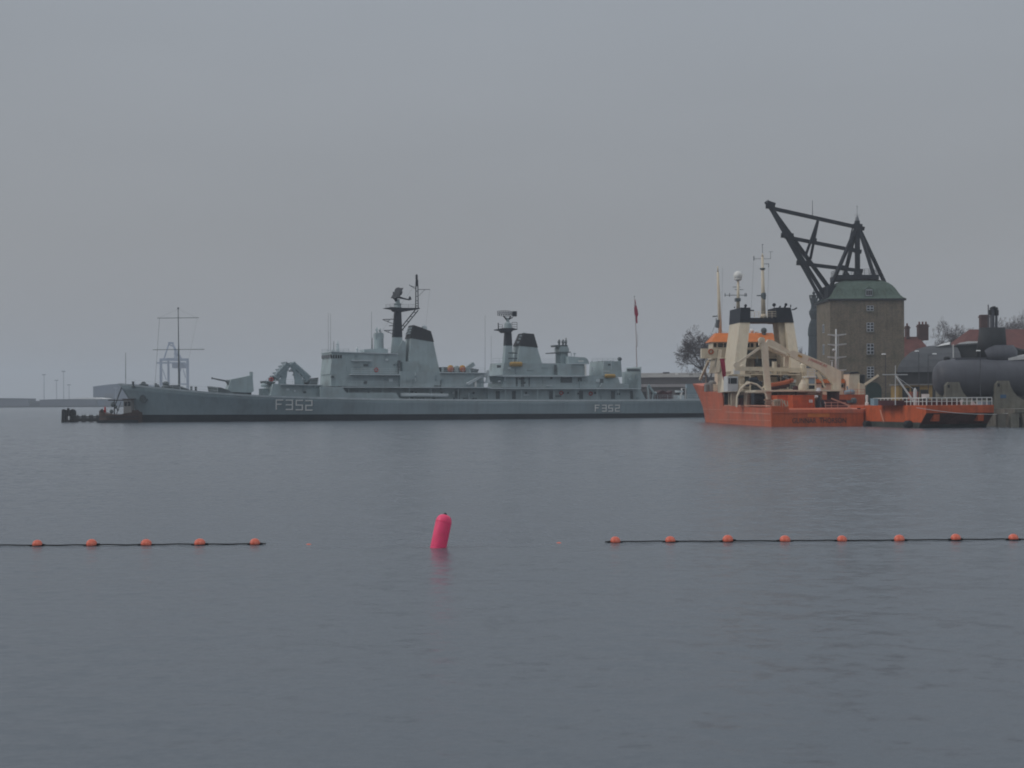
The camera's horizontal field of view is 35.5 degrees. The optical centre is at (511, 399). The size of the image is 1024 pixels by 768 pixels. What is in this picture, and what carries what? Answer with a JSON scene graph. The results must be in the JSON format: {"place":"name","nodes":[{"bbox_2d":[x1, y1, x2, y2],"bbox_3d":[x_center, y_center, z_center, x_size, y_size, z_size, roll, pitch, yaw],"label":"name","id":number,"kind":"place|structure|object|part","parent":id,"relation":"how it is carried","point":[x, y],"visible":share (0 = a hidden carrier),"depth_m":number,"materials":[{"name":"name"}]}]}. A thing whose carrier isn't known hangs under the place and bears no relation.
{"place":"outdoors","nodes":[
{"label":"outdoors","id":0,"kind":"place"},
{"bbox_2d":[0,401,122,406],"bbox_3d":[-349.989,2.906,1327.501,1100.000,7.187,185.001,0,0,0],"label":"shore","id":1,"kind":"structure","parent":0,"point":[34,403],"depth_m":1235.00,"materials":[{"name":"grey concrete"}]},
{"bbox_2d":[0,398,35,405],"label":"building","id":2,"kind":"structure","parent":1,"relation":"on","point":[14,401],"depth_m":1232.00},
{"bbox_2d":[61,371,65,398],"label":"floodlight pole","id":3,"kind":"object","parent":1,"relation":"on","point":[63,383],"visible":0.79,"depth_m":1269.76,"materials":[{"name":"grey metal"}]},
{"bbox_2d":[40,399,96,405],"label":"building","id":4,"kind":"structure","parent":1,"relation":"on","point":[68,402],"depth_m":1231.00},
{"bbox_2d":[51,401,58,404],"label":"door","id":5,"kind":"structure","parent":4,"relation":"in","point":[52,402],"depth_m":1230.82,"materials":[{"name":"grey"}]},
{"bbox_2d":[73,398,110,398],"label":"white roofed shed","id":6,"kind":"structure","parent":1,"relation":"on","point":[91,398],"depth_m":1289.60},
{"bbox_2d":[97,399,122,405],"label":"building","id":7,"kind":"structure","parent":1,"relation":"on","point":[103,402],"depth_m":1230.00,"materials":[{"name":"grey"}]},
{"bbox_2d":[93,384,161,398],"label":"warehouse","id":8,"kind":"structure","parent":1,"relation":"on","point":[111,391],"depth_m":1330.00,"materials":[{"name":"grey metal"}]},
{"bbox_2d":[105,393,112,398],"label":"door","id":9,"kind":"structure","parent":8,"relation":"in","point":[107,395],"depth_m":1329.86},
{"bbox_2d":[0,407,1023,767],"bbox_3d":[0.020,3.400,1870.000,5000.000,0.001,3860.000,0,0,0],"label":"water","id":10,"kind":"structure","parent":0,"point":[348,617],"depth_m":27.82,"materials":[{"name":"grey liquid"}]},
{"bbox_2d":[29,540,44,545],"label":"ball float","id":11,"kind":"object","parent":10,"relation":"on","point":[37,543],"visible":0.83,"depth_m":37.92,"materials":[{"name":"plastic"}]},
{"bbox_2d":[61,408,75,421],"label":"mooring dolphin","id":12,"kind":"object","parent":10,"relation":"in","point":[68,414],"visible":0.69,"depth_m":277.29,"materials":[{"name":"black paint"}]},
{"bbox_2d":[73,415,98,421],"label":"timber jetty","id":13,"kind":"object","parent":10,"relation":"in","point":[85,418],"visible":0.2,"depth_m":277.05,"materials":[{"name":"black wood"}]},
{"bbox_2d":[83,539,99,545],"bbox_3d":[-9.982,3.413,37.998,0.336,0.222,0.275,0,0,-39],"label":"ball float","id":14,"kind":"object","parent":10,"relation":"on","point":[91,542],"visible":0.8,"depth_m":37.92,"materials":[{"name":"plastic"}]},
{"bbox_2d":[97,399,141,422],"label":"wooden workboat","id":15,"kind":"object","parent":10,"relation":"on","point":[130,414],"visible":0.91,"depth_m":266.86,"materials":[{"name":"black paint"}]},
{"bbox_2d":[0,543,265,545],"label":"float rope","id":16,"kind":"object","parent":10,"relation":"on","point":[128,544],"visible":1,"depth_m":37.99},
{"bbox_2d":[140,539,153,545],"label":"ball float","id":17,"kind":"object","parent":10,"relation":"on","point":[146,542],"visible":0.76,"depth_m":37.91,"materials":[{"name":"plastic"}]},
{"bbox_2d":[157,342,188,388],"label":"container crane","id":18,"kind":"object","parent":10,"relation":"on","point":[175,364],"visible":0.77,"depth_m":1649.20,"materials":[{"name":"grey metal"}]},
{"bbox_2d":[191,538,208,545],"bbox_3d":[-7.413,3.404,38.001,0.349,0.229,0.284,0,0,38],"label":"ball float","id":19,"kind":"object","parent":10,"relation":"on","point":[199,542],"visible":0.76,"depth_m":37.91,"materials":[{"name":"plastic"}]},
{"bbox_2d":[247,538,262,544],"bbox_3d":[-6.105,3.390,37.999,0.315,0.207,0.258,0,0,-41],"label":"ball float","id":20,"kind":"object","parent":10,"relation":"on","point":[254,541],"visible":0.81,"depth_m":37.92,"materials":[{"name":"plastic"}]},
{"bbox_2d":[115,274,704,421],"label":"frigate","id":21,"kind":"object","parent":10,"relation":"on","point":[408,378],"visible":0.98,"depth_m":281.43,"materials":[{"name":"grey metal"}]},
{"bbox_2d":[398,360,400,370],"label":"bridge door","id":22,"kind":"structure","parent":21,"relation":"in","point":[399,361],"depth_m":279.03,"materials":[{"name":"grey metal"}]},
{"bbox_2d":[430,513,451,547],"bbox_3d":[-1.665,3.219,37.029,0.385,1.235,0.385,14,-9,-15],"label":"pink buoy","id":23,"kind":"object","parent":10,"relation":"on","point":[442,528],"visible":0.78,"depth_m":36.90,"materials":[{"name":"plastic"}]},
{"bbox_2d":[608,537,622,542],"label":"ball float","id":24,"kind":"object","parent":10,"relation":"on","point":[615,540],"visible":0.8,"depth_m":37.92,"materials":[{"name":"plastic"}]},
{"bbox_2d":[662,536,677,542],"bbox_3d":[3.759,3.338,38.001,0.319,0.210,0.260,0,0,34],"label":"ball float","id":25,"kind":"object","parent":10,"relation":"on","point":[669,539],"visible":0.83,"depth_m":37.92,"materials":[{"name":"plastic"}]},
{"bbox_2d":[720,535,735,541],"bbox_3d":[5.126,3.314,37.998,0.331,0.218,0.270,0,0,-37],"label":"ball float","id":26,"kind":"object","parent":10,"relation":"on","point":[727,538],"visible":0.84,"depth_m":37.91,"materials":[{"name":"plastic"}]},
{"bbox_2d":[693,244,863,426],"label":"pollution control ship","id":27,"kind":"object","parent":10,"relation":"on","point":[754,372],"visible":0.99,"depth_m":209.45,"materials":[{"name":"orange paint"}]},
{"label":"dark doorway","id":28,"kind":"part","parent":27,"relation":"part of","materials":[{"name":"black paint"}]},
{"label":"dark doorway","id":29,"kind":"part","parent":27,"relation":"part of","materials":[{"name":"black paint"}]},
{"bbox_2d":[771,395,787,405],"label":"shipping container","id":30,"kind":"object","parent":27,"relation":"on","point":[782,397],"visible":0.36,"depth_m":196.71,"materials":[{"name":"orange metal"}]},
{"bbox_2d":[788,395,814,407],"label":"shipping container","id":31,"kind":"object","parent":27,"relation":"on","point":[801,401],"visible":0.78,"depth_m":194.56,"materials":[{"name":"orange metal"}]},
{"bbox_2d":[777,535,792,541],"bbox_3d":[6.482,3.326,38.000,0.335,0.220,0.273,0,0,-33],"label":"ball float","id":32,"kind":"object","parent":10,"relation":"on","point":[784,538],"visible":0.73,"depth_m":37.91,"materials":[{"name":"plastic"}]},
{"bbox_2d":[605,538,1023,541],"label":"float rope","id":33,"kind":"object","parent":10,"relation":"on","point":[814,540],"visible":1,"depth_m":38.00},
{"bbox_2d":[834,535,847,541],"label":"ball float","id":34,"kind":"object","parent":10,"relation":"on","point":[841,538],"visible":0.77,"depth_m":37.91,"materials":[{"name":"plastic"}]},
{"bbox_2d":[816,329,878,404],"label":"moored ship","id":35,"kind":"object","parent":10,"relation":"on","point":[853,389],"visible":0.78,"depth_m":234.62,"materials":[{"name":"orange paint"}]},
{"bbox_2d":[892,535,907,540],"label":"ball float","id":36,"kind":"object","parent":10,"relation":"on","point":[899,538],"visible":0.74,"depth_m":37.92,"materials":[{"name":"plastic"}]},
{"bbox_2d":[850,365,1007,427],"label":"deck barge","id":37,"kind":"object","parent":10,"relation":"on","point":[913,412],"visible":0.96,"depth_m":179.70,"materials":[{"name":"orange paint"}]},
{"bbox_2d":[948,534,963,540],"bbox_3d":[10.538,3.283,38.000,0.315,0.207,0.255,0,0,36],"label":"ball float","id":38,"kind":"object","parent":10,"relation":"on","point":[955,537],"visible":0.85,"depth_m":37.92,"materials":[{"name":"plastic"}]},
{"bbox_2d":[1006,534,1020,540],"bbox_3d":[11.907,3.283,38.002,0.313,0.206,0.256,0,0,-43],"label":"ball float","id":39,"kind":"object","parent":10,"relation":"on","point":[1012,537],"visible":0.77,"depth_m":37.92,"materials":[{"name":"plastic"}]},
{"bbox_2d":[0,0,1023,400],"label":"sky","id":40,"kind":"structure","parent":0,"point":[261,171],"materials":[{"name":"grey"}]},
{"bbox_2d":[641,384,684,398],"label":"building","id":41,"kind":"structure","parent":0,"point":[673,388],"depth_m":385.00,"materials":[{"name":"grey brick"}]},
{"bbox_2d":[641,372,714,383],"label":"long warehouse","id":42,"kind":"structure","parent":0,"point":[666,378],"depth_m":420.00,"materials":[{"name":"grey concrete"}]},
{"bbox_2d":[806,289,817,378],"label":"church spire","id":43,"kind":"structure","parent":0,"point":[812,341],"depth_m":448.88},
{"bbox_2d":[904,322,928,357],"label":"red roofed house","id":44,"kind":"structure","parent":0,"point":[911,344],"depth_m":340.20,"materials":[{"name":"brick"}]},
{"bbox_2d":[896,342,960,399],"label":"boat shed","id":45,"kind":"object","parent":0,"point":[913,367],"visible":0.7,"depth_m":262.27,"materials":[{"name":"metal"}]},
{"bbox_2d":[951,315,1023,348],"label":"red roofed house","id":46,"kind":"structure","parent":0,"point":[1015,337],"depth_m":328.22,"materials":[{"name":"tile"}]},
{"bbox_2d":[954,341,1023,399],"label":"building","id":47,"kind":"structure","parent":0,"point":[967,349],"depth_m":267.55,"materials":[{"name":"grey"}]},
{"bbox_3d":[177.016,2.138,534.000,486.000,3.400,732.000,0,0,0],"label":"quay ground","id":48,"kind":"structure","parent":0,"visible":0},
{"bbox_2d":[153,307,204,388],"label":"signal mast","id":49,"kind":"object","parent":48,"relation":"on","point":[178,349],"visible":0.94,"depth_m":304.95,"materials":[{"name":"grey metal"}]},
{"bbox_2d":[634,296,637,366],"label":"flagstaff","id":50,"kind":"object","parent":48,"relation":"on","point":[635,311],"visible":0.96,"depth_m":321.93,"materials":[{"name":"grey metal"}]},
{"bbox_2d":[681,384,698,398],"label":"tarpaulined truck","id":51,"kind":"object","parent":48,"relation":"on","point":[689,390],"visible":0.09,"depth_m":345.00,"materials":[{"name":"grey fabric"}]},
{"bbox_2d":[673,325,712,382],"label":"bare tree","id":52,"kind":"object","parent":48,"relation":"on","point":[686,356],"visible":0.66,"depth_m":328.11,"materials":[{"name":"brown plant"}]},
{"bbox_2d":[764,200,905,404],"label":"masting crane tower","id":53,"kind":"structure","parent":48,"relation":"on","point":[864,313],"depth_m":300.00,"materials":[{"name":"brown brick"}]},
{"bbox_2d":[866,306,873,311],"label":"window","id":54,"kind":"structure","parent":53,"relation":"in","point":[869,308],"depth_m":299.86,"materials":[{"name":"grey glass"}]},
{"bbox_2d":[866,367,873,378],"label":"window","id":55,"kind":"structure","parent":53,"relation":"in","point":[870,370],"depth_m":299.94,"materials":[{"name":"grey glass"}]},
{"bbox_2d":[866,323,874,332],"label":"window","id":56,"kind":"structure","parent":53,"relation":"in","point":[870,326],"depth_m":299.86,"materials":[{"name":"grey glass"}]},
{"bbox_2d":[866,344,874,354],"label":"window","id":57,"kind":"structure","parent":53,"relation":"in","point":[870,347],"depth_m":299.86,"materials":[{"name":"grey glass"}]},
{"bbox_2d":[866,382,881,404],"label":"arched door","id":58,"kind":"structure","parent":53,"relation":"in","point":[873,389],"depth_m":299.94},
{"bbox_2d":[881,353,885,399],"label":"street lamp","id":59,"kind":"object","parent":48,"relation":"on","point":[885,373],"visible":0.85,"depth_m":207.97,"materials":[{"name":"grey metal"}]},
{"bbox_2d":[889,384,932,399],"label":"ochre workshop","id":60,"kind":"structure","parent":48,"relation":"on","point":[920,389],"depth_m":246.00,"materials":[{"name":"yellow paint"}]},
{"bbox_2d":[908,392,918,399],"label":"site container","id":61,"kind":"object","parent":48,"relation":"on","point":[911,393],"visible":0.2,"depth_m":238.00,"materials":[{"name":"grey metal"}]},
{"bbox_2d":[928,353,935,399],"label":"street lamp","id":62,"kind":"object","parent":48,"relation":"on","point":[928,376],"visible":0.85,"depth_m":209.96,"materials":[{"name":"grey metal"}]},
{"bbox_2d":[930,316,973,345],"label":"bare tree","id":63,"kind":"object","parent":48,"relation":"on","point":[950,336],"visible":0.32,"depth_m":343.15,"materials":[{"name":"brown plant"}]},
{"bbox_2d":[935,382,987,404],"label":"concrete cradle","id":64,"kind":"object","parent":48,"relation":"on","point":[952,389],"visible":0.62,"depth_m":208.90,"materials":[{"name":"grey concrete"}]},
{"bbox_2d":[932,305,1023,396],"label":"submarine","id":65,"kind":"object","parent":64,"relation":"on","point":[1001,360],"visible":0.96,"depth_m":210.37,"materials":[{"name":"black paint"}]},
{"bbox_2d":[976,350,980,401],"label":"street lamp","id":66,"kind":"object","parent":48,"relation":"on","point":[980,374],"visible":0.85,"depth_m":203.96,"materials":[{"name":"grey metal"}]},
{"bbox_2d":[984,381,1023,408],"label":"concrete cradle","id":67,"kind":"object","parent":48,"relation":"on","point":[1004,396],"visible":0.81,"depth_m":208.90,"materials":[{"name":"grey concrete"}]},
{"bbox_2d":[987,409,1023,427],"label":"quay wall","id":68,"kind":"structure","parent":48,"relation":"on","point":[1012,418],"depth_m":179.08,"materials":[{"name":"concrete"}]},
{"bbox_2d":[998,309,1023,328],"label":"bare tree","id":69,"kind":"object","parent":48,"relation":"on","point":[1013,325],"visible":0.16,"depth_m":349.04,"materials":[{"name":"brown plant"}]}
]}

